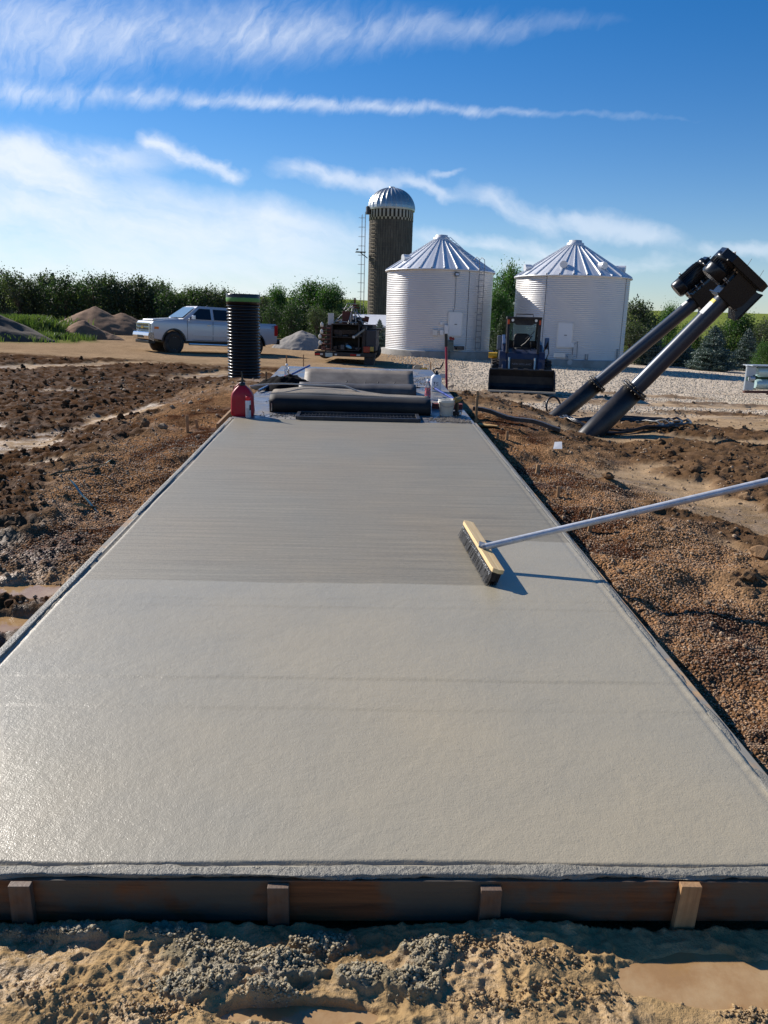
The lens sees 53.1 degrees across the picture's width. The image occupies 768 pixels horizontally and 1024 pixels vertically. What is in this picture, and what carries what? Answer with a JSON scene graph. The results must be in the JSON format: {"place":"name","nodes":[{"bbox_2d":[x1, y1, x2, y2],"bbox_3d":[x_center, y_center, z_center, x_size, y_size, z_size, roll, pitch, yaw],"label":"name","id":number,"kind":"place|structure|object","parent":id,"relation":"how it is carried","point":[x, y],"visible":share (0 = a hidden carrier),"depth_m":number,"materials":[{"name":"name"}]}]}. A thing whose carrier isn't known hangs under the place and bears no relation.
{"place":"outdoors","nodes":[
{"label":"outdoors","id":0,"kind":"place"},
{"bbox_2d":[0,291,767,1023],"bbox_3d":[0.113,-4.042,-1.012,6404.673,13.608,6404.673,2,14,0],"label":"ground","id":1,"kind":"structure","parent":0,"point":[610,947],"depth_m":4.74,"materials":[{"name":"soil"}]},
{"bbox_2d":[0,261,23,314],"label":"windbreak tree","id":2,"kind":"object","parent":1,"relation":"on","point":[4,307],"visible":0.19,"depth_m":58.17,"materials":[{"name":"green plant"}]},
{"bbox_2d":[0,616,28,631],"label":"puddle","id":3,"kind":"object","parent":1,"relation":"on","point":[7,623],"visible":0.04,"depth_m":3.96,"materials":[{"name":"liquid"}]},
{"bbox_2d":[8,881,37,924],"bbox_3d":[-1.015,1.132,2.168,0.062,0.205,0.024,1,16,-2],"label":"wooden stake","id":4,"kind":"object","parent":1,"relation":"on","point":[22,902],"visible":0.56,"depth_m":2.15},
{"bbox_2d":[0,270,46,316],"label":"windbreak tree","id":5,"kind":"object","parent":1,"relation":"on","point":[14,294],"visible":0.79,"depth_m":55.66,"materials":[{"name":"green plant"}]},
{"bbox_2d":[0,315,54,341],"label":"rubble pile","id":6,"kind":"object","parent":1,"relation":"on","point":[10,327],"visible":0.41,"depth_m":35.48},
{"bbox_2d":[0,584,60,598],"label":"puddle","id":7,"kind":"object","parent":1,"relation":"on","point":[31,591],"visible":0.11,"depth_m":4.35,"materials":[{"name":"liquid"}]},
{"bbox_2d":[9,274,53,320],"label":"windbreak tree","id":8,"kind":"object","parent":1,"relation":"on","point":[39,298],"visible":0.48,"depth_m":56.43,"materials":[{"name":"green plant"}]},
{"bbox_2d":[30,267,64,318],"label":"windbreak tree","id":9,"kind":"object","parent":1,"relation":"on","point":[44,276],"visible":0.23,"depth_m":58.59,"materials":[{"name":"green plant"}]},
{"bbox_2d":[0,313,114,342],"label":"weeds","id":10,"kind":"object","parent":1,"relation":"on","point":[45,326],"visible":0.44,"depth_m":39.97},
{"bbox_2d":[35,268,86,320],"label":"windbreak tree","id":11,"kind":"object","parent":1,"relation":"on","point":[60,295],"visible":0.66,"depth_m":56.06,"materials":[{"name":"green plant"}]},
{"bbox_2d":[57,278,90,318],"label":"windbreak tree","id":12,"kind":"object","parent":1,"relation":"on","point":[74,296],"visible":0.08,"depth_m":57.78,"materials":[{"name":"green plant"}]},
{"bbox_2d":[69,479,98,512],"bbox_3d":[-2.350,-0.128,6.031,0.421,0.205,0.036,14,19,41],"label":"plastic strap","id":13,"kind":"object","parent":1,"relation":"on","point":[81,494],"visible":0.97,"depth_m":6.05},
{"bbox_2d":[50,459,127,475],"bbox_3d":[-2.779,-0.456,7.404,0.366,0.191,1.214,2,14,0],"label":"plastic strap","id":14,"kind":"object","parent":1,"relation":"on","point":[65,471],"visible":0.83,"depth_m":6.87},
{"bbox_2d":[62,270,121,314],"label":"windbreak tree","id":15,"kind":"object","parent":1,"relation":"on","point":[93,286],"visible":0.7,"depth_m":55.78,"materials":[{"name":"green plant"}]},
{"bbox_2d":[65,320,123,339],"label":"dirt pile","id":16,"kind":"object","parent":1,"relation":"on","point":[84,327],"visible":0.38,"depth_m":41.49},
{"bbox_2d":[65,306,137,335],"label":"dirt pile","id":17,"kind":"object","parent":1,"relation":"on","point":[120,324],"visible":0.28,"depth_m":49.50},
{"bbox_2d":[81,269,136,314],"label":"windbreak tree","id":18,"kind":"object","parent":1,"relation":"on","point":[111,277],"visible":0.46,"depth_m":56.70,"materials":[{"name":"green plant"}]},
{"bbox_2d":[99,273,154,319],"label":"windbreak tree","id":19,"kind":"object","parent":1,"relation":"on","point":[129,298],"visible":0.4,"depth_m":57.38,"materials":[{"name":"green plant"}]},
{"bbox_2d":[116,272,160,318],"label":"windbreak tree","id":20,"kind":"object","parent":1,"relation":"on","point":[141,284],"visible":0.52,"depth_m":57.96,"materials":[{"name":"green plant"}]},
{"bbox_2d":[129,279,163,319],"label":"windbreak tree","id":21,"kind":"object","parent":1,"relation":"on","point":[141,304],"visible":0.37,"depth_m":58.65,"materials":[{"name":"green plant"}]},
{"bbox_2d":[140,276,179,318],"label":"windbreak tree","id":22,"kind":"object","parent":1,"relation":"on","point":[158,289],"visible":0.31,"depth_m":58.80,"materials":[{"name":"green plant"}]},
{"bbox_2d":[142,278,192,318],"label":"windbreak tree","id":23,"kind":"object","parent":1,"relation":"on","point":[171,306],"visible":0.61,"depth_m":56.53,"materials":[{"name":"green plant"}]},
{"bbox_2d":[170,285,200,314],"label":"windbreak tree","id":24,"kind":"object","parent":1,"relation":"on","point":[186,292],"visible":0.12,"depth_m":58.02,"materials":[{"name":"green plant"}]},
{"bbox_2d":[174,282,217,306],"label":"windbreak tree","id":25,"kind":"object","parent":1,"relation":"on","point":[194,294],"visible":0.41,"depth_m":57.05,"materials":[{"name":"green plant"}]},
{"bbox_2d":[133,305,279,353],"bbox_3d":[-7.954,-8.238,34.883,6.264,2.172,2.520,-6,16,-35],"label":"pickup truck","id":26,"kind":"object","parent":1,"relation":"on","point":[176,331],"visible":0.66,"depth_m":33.64,"materials":[{"name":"silver metal"}]},
{"bbox_2d":[189,283,225,307],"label":"windbreak tree","id":27,"kind":"object","parent":1,"relation":"on","point":[206,289],"visible":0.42,"depth_m":57.67,"materials":[{"name":"green plant"}]},
{"bbox_2d":[216,409,231,429],"bbox_3d":[-2.184,-1.282,10.591,0.030,0.138,1.305,1,14,-3],"label":"kicker board","id":28,"kind":"object","parent":1,"relation":"on","point":[223,419],"visible":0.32,"depth_m":10.42,"materials":[{"name":"brown wood"}]},
{"bbox_2d":[214,290,236,307],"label":"windbreak tree","id":29,"kind":"object","parent":1,"relation":"on","point":[222,303],"visible":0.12,"depth_m":58.30,"materials":[{"name":"green plant"}]},
{"bbox_2d":[0,924,466,1008],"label":"concrete crumbs","id":30,"kind":"object","parent":1,"relation":"on","point":[363,968],"visible":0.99,"depth_m":2.01,"materials":[{"name":"concrete"}]},
{"bbox_2d":[226,294,260,379],"bbox_3d":[-3.652,-4.471,20.039,0.870,2.314,0.870,2,14,0],"label":"culvert pipe","id":31,"kind":"object","parent":1,"relation":"on","point":[243,329],"visible":0.94,"depth_m":19.70,"materials":[{"name":"plastic"}]},
{"bbox_2d":[259,292,282,333],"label":"windbreak tree","id":32,"kind":"object","parent":1,"relation":"on","point":[264,300],"visible":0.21,"depth_m":58.54,"materials":[{"name":"green plant"}]},
{"bbox_2d":[259,303,288,337],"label":"windbreak tree","id":33,"kind":"object","parent":1,"relation":"on","point":[273,316],"visible":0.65,"depth_m":55.08,"materials":[{"name":"green plant"}]},
{"bbox_2d":[267,883,289,926],"bbox_3d":[-0.300,1.148,2.193,0.062,0.201,0.024,1,16,-2],"label":"wooden stake","id":34,"kind":"object","parent":1,"relation":"on","point":[278,908],"visible":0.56,"depth_m":2.17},
{"bbox_2d":[260,283,297,336],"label":"leafy tree","id":35,"kind":"object","parent":1,"relation":"on","point":[278,296],"visible":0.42,"depth_m":61.39,"materials":[{"name":"green plant"}]},
{"bbox_2d":[276,299,305,338],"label":"windbreak tree","id":36,"kind":"object","parent":1,"relation":"on","point":[288,318],"visible":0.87,"depth_m":56.10,"materials":[{"name":"green plant"}]},
{"bbox_2d":[271,330,319,350],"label":"gravel pile","id":37,"kind":"object","parent":1,"relation":"on","point":[302,340],"visible":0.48,"depth_m":43.12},
{"bbox_2d":[221,1006,377,1023],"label":"puddle","id":38,"kind":"object","parent":1,"relation":"on","point":[312,1015],"visible":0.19,"depth_m":1.90,"materials":[{"name":"liquid"}]},
{"bbox_2d":[277,296,324,333],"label":"windbreak tree","id":39,"kind":"object","parent":1,"relation":"on","point":[302,310],"visible":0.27,"depth_m":62.95,"materials":[{"name":"green plant"}]},
{"bbox_2d":[285,275,345,330],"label":"leafy tree","id":40,"kind":"object","parent":1,"relation":"on","point":[310,289],"visible":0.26,"depth_m":66.67,"materials":[{"name":"green plant"}]},
{"bbox_2d":[303,305,329,341],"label":"windbreak tree","id":41,"kind":"object","parent":1,"relation":"on","point":[315,318],"visible":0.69,"depth_m":54.15,"materials":[{"name":"green plant"}]},
{"bbox_2d":[307,275,351,333],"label":"leafy tree","id":42,"kind":"object","parent":1,"relation":"on","point":[328,297],"visible":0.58,"depth_m":64.93,"materials":[{"name":"green plant"}]},
{"bbox_2d":[314,298,382,364],"bbox_3d":[-1.467,-8.015,34.183,2.830,2.820,4.600,2,14,3],"label":"tool trailer","id":43,"kind":"object","parent":1,"relation":"on","point":[348,334],"visible":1,"depth_m":32.40,"materials":[{"name":"metal"}]},
{"bbox_2d":[231,366,474,423],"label":"hopper deck","id":44,"kind":"structure","parent":1,"relation":"on","point":[261,398],"depth_m":9.88,"materials":[{"name":"metal"}]},
{"bbox_2d":[231,372,254,416],"bbox_3d":[-1.762,-1.472,9.580,0.290,0.541,0.194,1,16,-2],"label":"fuel can","id":45,"kind":"object","parent":44,"relation":"on","point":[241,391],"visible":0.98,"depth_m":9.52,"materials":[{"name":"red plastic"}]},
{"bbox_2d":[245,396,250,417],"bbox_3d":[-1.679,-1.300,9.503,0.068,0.258,0.069,1,16,-2],"label":"spray can","id":46,"kind":"object","parent":44,"relation":"on","point":[247,407],"visible":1,"depth_m":9.48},
{"bbox_2d":[250,374,308,390],"bbox_3d":[-1.530,-2.087,12.277,1.240,0.211,1.000,1,16,-2],"label":"jacket","id":47,"kind":"object","parent":44,"relation":"on","point":[291,378],"visible":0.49,"depth_m":12.02,"materials":[{"name":"black fabric"}]},
{"bbox_2d":[249,383,430,415],"bbox_3d":[-0.589,-1.562,10.393,2.375,0.333,1.017,1,16,-2],"label":"rubber belt","id":48,"kind":"object","parent":44,"relation":"on","point":[297,399],"visible":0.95,"depth_m":9.97,"materials":[{"name":"rubber"}]},
{"bbox_2d":[299,382,415,395],"bbox_3d":[-0.406,-1.922,11.887,1.758,0.189,0.848,1,16,-2],"label":"rubber belt","id":49,"kind":"object","parent":44,"relation":"on","point":[401,389],"visible":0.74,"depth_m":11.54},
{"bbox_2d":[304,368,413,383],"bbox_3d":[-0.414,-2.216,12.761,1.812,0.240,0.518,1,16,-2],"label":"steel panel","id":50,"kind":"object","parent":44,"relation":"on","point":[356,376],"visible":0.64,"depth_m":12.82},
{"bbox_2d":[259,374,471,423],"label":"spilled fines","id":51,"kind":"object","parent":44,"relation":"on","point":[448,419],"visible":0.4,"depth_m":9.74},
{"bbox_2d":[424,379,430,398],"bbox_3d":[0.651,-1.823,11.441,0.097,0.297,0.097,1,16,-2],"label":"bottle","id":52,"kind":"object","parent":44,"relation":"on","point":[427,389],"visible":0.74,"depth_m":11.41,"materials":[{"name":"clear plastic"}]},
{"bbox_2d":[430,362,443,391],"bbox_3d":[0.848,-2.167,12.315,0.196,0.472,0.155,1,16,-2],"label":"sprayer jug","id":53,"kind":"object","parent":44,"relation":"on","point":[436,380],"visible":0.89,"depth_m":12.28,"materials":[{"name":"white plastic"}]},
{"bbox_2d":[438,398,454,415],"bbox_3d":[0.819,-1.369,10.071,0.231,0.212,0.235,1,16,-2],"label":"bucket","id":54,"kind":"object","parent":44,"relation":"on","point":[446,406],"visible":1,"depth_m":10.01,"materials":[{"name":"plastic"}]},
{"bbox_2d":[453,396,461,415],"bbox_3d":[0.971,-1.391,10.101,0.084,0.246,0.190,10,18,27],"label":"cordless drill","id":55,"kind":"object","parent":44,"relation":"on","point":[457,412],"visible":1,"depth_m":10.06,"materials":[{"name":"black plastic"}]},
{"bbox_2d":[345,297,366,313],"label":"leafy tree","id":56,"kind":"object","parent":1,"relation":"on","point":[362,309],"visible":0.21,"depth_m":82.55,"materials":[{"name":"green plant"}]},
{"bbox_2d":[353,314,385,333],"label":"farm shed","id":57,"kind":"structure","parent":1,"relation":"on","point":[373,319],"depth_m":60.82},
{"bbox_2d":[376,319,385,346],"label":"spruce tree","id":58,"kind":"object","parent":1,"relation":"on","point":[382,338],"visible":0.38,"depth_m":50.47,"materials":[{"name":"green plant"}]},
{"bbox_2d":[0,418,767,867],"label":"concrete slab","id":59,"kind":"structure","parent":1,"relation":"on","point":[240,642],"depth_m":3.17,"materials":[{"name":"concrete"}]},
{"bbox_2d":[7,417,230,641],"bbox_3d":[-1.791,-0.017,5.868,0.044,0.141,7.702,1,16,-2],"label":"form board","id":60,"kind":"object","parent":59,"relation":"attached to","point":[117,532],"visible":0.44,"depth_m":4.99,"materials":[{"name":"brown wood"}]},
{"bbox_2d":[0,548,104,657],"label":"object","id":61,"kind":"object","parent":60,"relation":"on","point":[12,641],"visible":1,"depth_m":3.93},
{"bbox_2d":[132,420,228,518],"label":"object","id":62,"kind":"object","parent":60,"relation":"on","point":[157,492],"visible":1,"depth_m":6.53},
{"bbox_2d":[458,478,767,585],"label":"push broom","id":63,"kind":"object","parent":59,"relation":"on","point":[490,567],"visible":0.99,"depth_m":4.59,"materials":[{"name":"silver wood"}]},
{"bbox_2d":[475,423,767,775],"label":"form board","id":64,"kind":"object","parent":59,"relation":"attached to","point":[750,760],"visible":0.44,"depth_m":3.34,"materials":[{"name":"brown wood"}]},
{"bbox_2d":[477,426,655,646],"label":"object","id":65,"kind":"object","parent":64,"relation":"on","point":[609,588],"visible":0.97,"depth_m":4.91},
{"bbox_2d":[701,703,740,750],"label":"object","id":66,"kind":"object","parent":64,"relation":"on","point":[718,722],"visible":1,"depth_m":3.02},
{"bbox_2d":[753,769,767,792],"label":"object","id":67,"kind":"object","parent":64,"relation":"on","point":[763,778],"visible":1,"depth_m":2.69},
{"bbox_2d":[0,876,767,920],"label":"form board","id":68,"kind":"object","parent":1,"relation":"on","point":[192,898],"visible":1,"depth_m":2.21,"materials":[{"name":"brown wood"}]},
{"bbox_2d":[0,864,767,880],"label":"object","id":69,"kind":"object","parent":68,"relation":"on","point":[523,871],"visible":1,"depth_m":2.21,"materials":[{"name":"concrete"}]},
{"bbox_2d":[0,432,767,772],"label":"pea gravel","id":70,"kind":"structure","parent":1,"relation":"on","point":[586,542],"depth_m":5.04,"materials":[{"name":"gravel"}]},
{"bbox_2d":[0,355,767,641],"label":"mud clods","id":71,"kind":"object","parent":1,"relation":"on","point":[758,552],"visible":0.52,"depth_m":11.13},
{"bbox_2d":[0,373,767,755],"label":"stray stones","id":72,"kind":"object","parent":1,"relation":"on","point":[164,425],"visible":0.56,"depth_m":7.14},
{"bbox_2d":[355,187,414,314],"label":"stave silo","id":73,"kind":"object","parent":1,"relation":"on","point":[390,211],"visible":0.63,"depth_m":76.92,"materials":[{"name":"concrete"}]},
{"bbox_2d":[3,929,767,1023],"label":"mud lumps","id":74,"kind":"object","parent":1,"relation":"on","point":[504,1005],"visible":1,"depth_m":1.95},
{"bbox_2d":[381,235,495,359],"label":"grain bin","id":75,"kind":"object","parent":1,"relation":"on","point":[439,287],"visible":0.99,"depth_m":42.01,"materials":[{"name":"metal"}]},
{"bbox_2d":[447,312,462,336],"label":"door","id":76,"kind":"structure","parent":75,"relation":"in","point":[454,318],"depth_m":41.75,"materials":[{"name":"white metal"}]},
{"bbox_2d":[444,334,447,389],"bbox_3d":[1.195,-2.748,14.767,0.130,1.318,0.060,2,14,0],"label":"digging bar","id":77,"kind":"object","parent":1,"relation":"on","point":[446,360],"visible":0.8,"depth_m":14.73,"materials":[{"name":"red metal"}]},
{"bbox_2d":[475,391,478,421],"bbox_3d":[1.419,-1.557,11.786,0.040,0.593,0.020,2,14,0],"label":"wooden stake","id":78,"kind":"object","parent":1,"relation":"on","point":[476,406],"visible":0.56,"depth_m":11.77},
{"bbox_2d":[477,885,501,921],"bbox_3d":[0.302,1.162,2.215,0.062,0.195,0.024,1,16,-2],"label":"wooden stake","id":79,"kind":"object","parent":1,"relation":"on","point":[490,899],"visible":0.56,"depth_m":2.19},
{"bbox_2d":[489,311,505,356],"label":"spruce tree","id":80,"kind":"object","parent":1,"relation":"on","point":[500,327],"visible":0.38,"depth_m":48.45,"materials":[{"name":"green plant"}]},
{"bbox_2d":[490,283,514,341],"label":"leafy tree","id":81,"kind":"object","parent":1,"relation":"on","point":[499,300],"visible":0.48,"depth_m":59.44,"materials":[{"name":"green plant"}]},
{"bbox_2d":[490,254,521,328],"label":"leafy tree","id":82,"kind":"object","parent":1,"relation":"on","point":[508,282],"visible":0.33,"depth_m":62.90,"materials":[{"name":"green plant"}]},
{"bbox_2d":[473,406,560,431],"bbox_3d":[2.051,-1.442,11.930,1.364,0.305,0.120,6,15,19],"label":"hose","id":83,"kind":"object","parent":1,"relation":"on","point":[522,419],"visible":0.98,"depth_m":11.87,"materials":[{"name":"black plastic"}]},
{"bbox_2d":[488,314,555,393],"bbox_3d":[3.991,-4.665,22.380,1.874,2.128,3.190,3,14,7],"label":"skid steer","id":84,"kind":"object","parent":1,"relation":"on","point":[520,363],"visible":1,"depth_m":21.84,"materials":[{"name":"blue paint"}]},
{"bbox_2d":[509,323,535,340],"bbox_3d":[4.118,-5.400,22.976,0.800,0.560,0.012,3,14,7],"label":"rear window","id":85,"kind":"structure","parent":84,"relation":"in","point":[529,329],"depth_m":22.96,"materials":[{"name":"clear glass"}]},
{"bbox_2d":[514,240,632,368],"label":"grain bin","id":86,"kind":"object","parent":1,"relation":"on","point":[574,294],"visible":0.77,"depth_m":40.29,"materials":[{"name":"metal"}]},
{"bbox_2d":[556,322,573,347],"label":"door","id":87,"kind":"structure","parent":86,"relation":"in","point":[564,330],"depth_m":40.18,"materials":[{"name":"white metal"}]},
{"bbox_2d":[382,354,767,416],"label":"limestone chips","id":88,"kind":"object","parent":1,"relation":"on","point":[727,397],"visible":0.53,"depth_m":28.69,"materials":[{"name":"gravel"}]},
{"bbox_2d":[559,415,691,434],"bbox_3d":[4.456,-1.677,14.338,2.422,0.236,2.132,2,14,0],"label":"hose coil","id":89,"kind":"object","parent":1,"relation":"on","point":[629,418],"visible":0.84,"depth_m":13.92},
{"bbox_2d":[549,256,717,416],"bbox_3d":[4.758,-3.199,15.015,4.534,0.960,0.484,-41,11,17],"label":"conveyor tube","id":90,"kind":"object","parent":1,"relation":"on","point":[694,283],"visible":0.82,"depth_m":14.77,"materials":[{"name":"paint"}]},
{"bbox_2d":[623,319,651,363],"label":"windbreak tree","id":91,"kind":"object","parent":1,"relation":"on","point":[631,337],"visible":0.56,"depth_m":48.24,"materials":[{"name":"green plant"}]},
{"bbox_2d":[623,293,661,352],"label":"windbreak tree","id":92,"kind":"object","parent":1,"relation":"on","point":[635,309],"visible":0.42,"depth_m":49.93,"materials":[{"name":"green plant"}]},
{"bbox_2d":[632,326,665,364],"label":"spruce tree","id":93,"kind":"object","parent":1,"relation":"on","point":[649,356],"visible":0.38,"depth_m":48.40,"materials":[{"name":"green plant"}]},
{"bbox_2d":[632,299,668,353],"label":"windbreak tree","id":94,"kind":"object","parent":1,"relation":"on","point":[653,316],"visible":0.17,"depth_m":53.11,"materials":[{"name":"green plant"}]},
{"bbox_2d":[657,297,680,345],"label":"leafy tree","id":95,"kind":"object","parent":1,"relation":"on","point":[668,312],"visible":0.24,"depth_m":57.84,"materials":[{"name":"green plant"}]},
{"bbox_2d":[578,247,767,436],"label":"conveyor tube","id":96,"kind":"object","parent":1,"relation":"on","point":[737,280],"visible":0.98,"depth_m":12.41,"materials":[{"name":"paint"}]},
{"bbox_2d":[670,344,695,366],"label":"spruce tree","id":97,"kind":"object","parent":1,"relation":"on","point":[685,355],"visible":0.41,"depth_m":49.34,"materials":[{"name":"green plant"}]},
{"bbox_2d":[669,881,701,930],"bbox_3d":[0.873,1.167,2.233,0.062,0.209,0.024,3,16,-3],"label":"wooden stake","id":98,"kind":"object","parent":1,"relation":"on","point":[686,906],"visible":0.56,"depth_m":2.21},
{"bbox_2d":[671,318,703,357],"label":"leafy tree","id":99,"kind":"object","parent":1,"relation":"on","point":[695,343],"visible":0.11,"depth_m":54.31,"materials":[{"name":"green plant"}]},
{"bbox_2d":[615,952,767,1010],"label":"puddle","id":100,"kind":"object","parent":1,"relation":"on","point":[715,981],"visible":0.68,"depth_m":2.06,"materials":[{"name":"liquid"}]},
{"bbox_2d":[683,325,741,371],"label":"spruce tree","id":101,"kind":"object","parent":1,"relation":"on","point":[700,359],"visible":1,"depth_m":45.48,"materials":[{"name":"green plant"}]},
{"bbox_2d":[699,322,732,362],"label":"windbreak tree","id":102,"kind":"object","parent":1,"relation":"on","point":[723,331],"visible":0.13,"depth_m":52.24,"materials":[{"name":"green plant"}]},
{"bbox_2d":[714,313,764,361],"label":"leafy tree","id":103,"kind":"object","parent":1,"relation":"on","point":[736,328],"visible":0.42,"depth_m":52.77,"materials":[{"name":"green plant"}]},
{"bbox_2d":[728,328,758,370],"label":"spruce tree","id":104,"kind":"object","parent":1,"relation":"on","point":[744,353],"visible":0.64,"depth_m":48.56,"materials":[{"name":"green plant"}]},
{"bbox_2d":[735,316,767,360],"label":"windbreak tree","id":105,"kind":"object","parent":1,"relation":"on","point":[758,334],"visible":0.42,"depth_m":50.22,"materials":[{"name":"green plant"}]},
{"bbox_2d":[742,364,767,394],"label":"drum cradle","id":106,"kind":"object","parent":1,"relation":"on","point":[756,377],"visible":1,"depth_m":21.98,"materials":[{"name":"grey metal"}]},
{"bbox_2d":[745,339,767,367],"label":"tree","id":107,"kind":"object","parent":1,"relation":"on","point":[762,352],"visible":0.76,"depth_m":42.84,"materials":[{"name":"green plant"}]},
{"bbox_2d":[0,0,767,313],"label":"sky","id":108,"kind":"structure","parent":0,"point":[246,145],"materials":[{"name":"blue"}]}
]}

